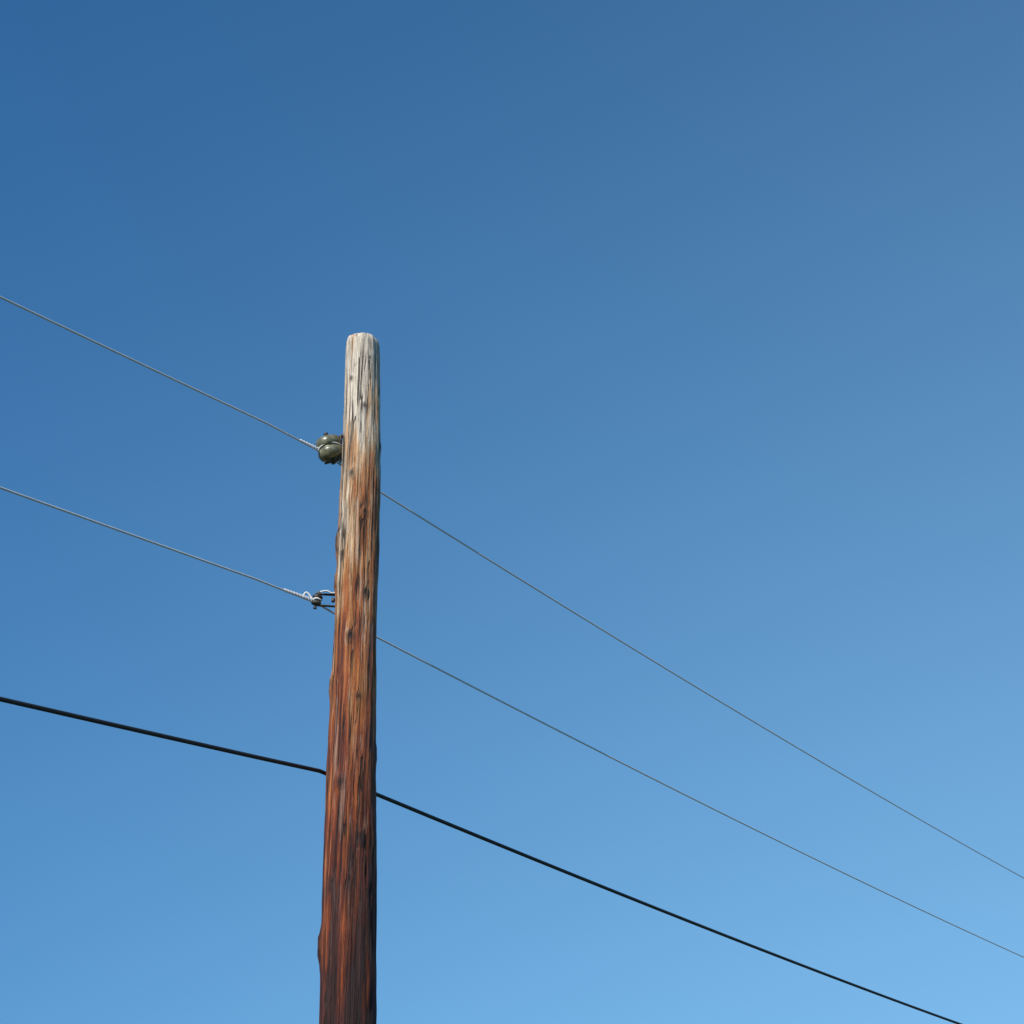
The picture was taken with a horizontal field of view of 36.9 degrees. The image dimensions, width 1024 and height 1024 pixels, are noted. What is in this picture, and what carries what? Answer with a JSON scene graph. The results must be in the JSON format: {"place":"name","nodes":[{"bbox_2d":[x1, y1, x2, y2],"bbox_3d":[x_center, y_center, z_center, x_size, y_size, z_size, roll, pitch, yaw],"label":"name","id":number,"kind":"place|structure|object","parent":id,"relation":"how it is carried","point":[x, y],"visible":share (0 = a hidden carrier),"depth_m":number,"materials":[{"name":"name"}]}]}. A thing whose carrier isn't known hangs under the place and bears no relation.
{"place":"outdoors","nodes":[
{"label":"outdoors","id":0,"kind":"place"},
{"bbox_2d":[0,0,1023,1023],"label":"sky","id":1,"kind":"structure","parent":0,"point":[699,323],"materials":[{"name":"blue"}]},
{"bbox_3d":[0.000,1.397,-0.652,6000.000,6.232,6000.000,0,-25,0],"label":"ground","id":2,"kind":"structure","parent":0,"visible":0},
{"bbox_2d":[285,333,380,1023],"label":"utility pole","id":3,"kind":"object","parent":2,"relation":"on","point":[346,949],"visible":1,"depth_m":8.72,"materials":[{"name":"brown wood"}]},
{"bbox_2d":[0,697,961,1023],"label":"communication cable","id":4,"kind":"object","parent":3,"relation":"attached to","point":[142,731],"visible":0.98,"depth_m":9.38,"materials":[{"name":"black rubber"}]},
{"bbox_2d":[0,487,1023,957],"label":"power line","id":5,"kind":"object","parent":3,"relation":"attached to","point":[454,677],"visible":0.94,"depth_m":10.01,"materials":[{"name":"metal"}]},
{"bbox_2d":[0,296,1023,877],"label":"power line","id":6,"kind":"object","parent":3,"relation":"attached to","point":[456,540],"visible":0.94,"depth_m":10.44,"materials":[{"name":"metal"}]}
]}

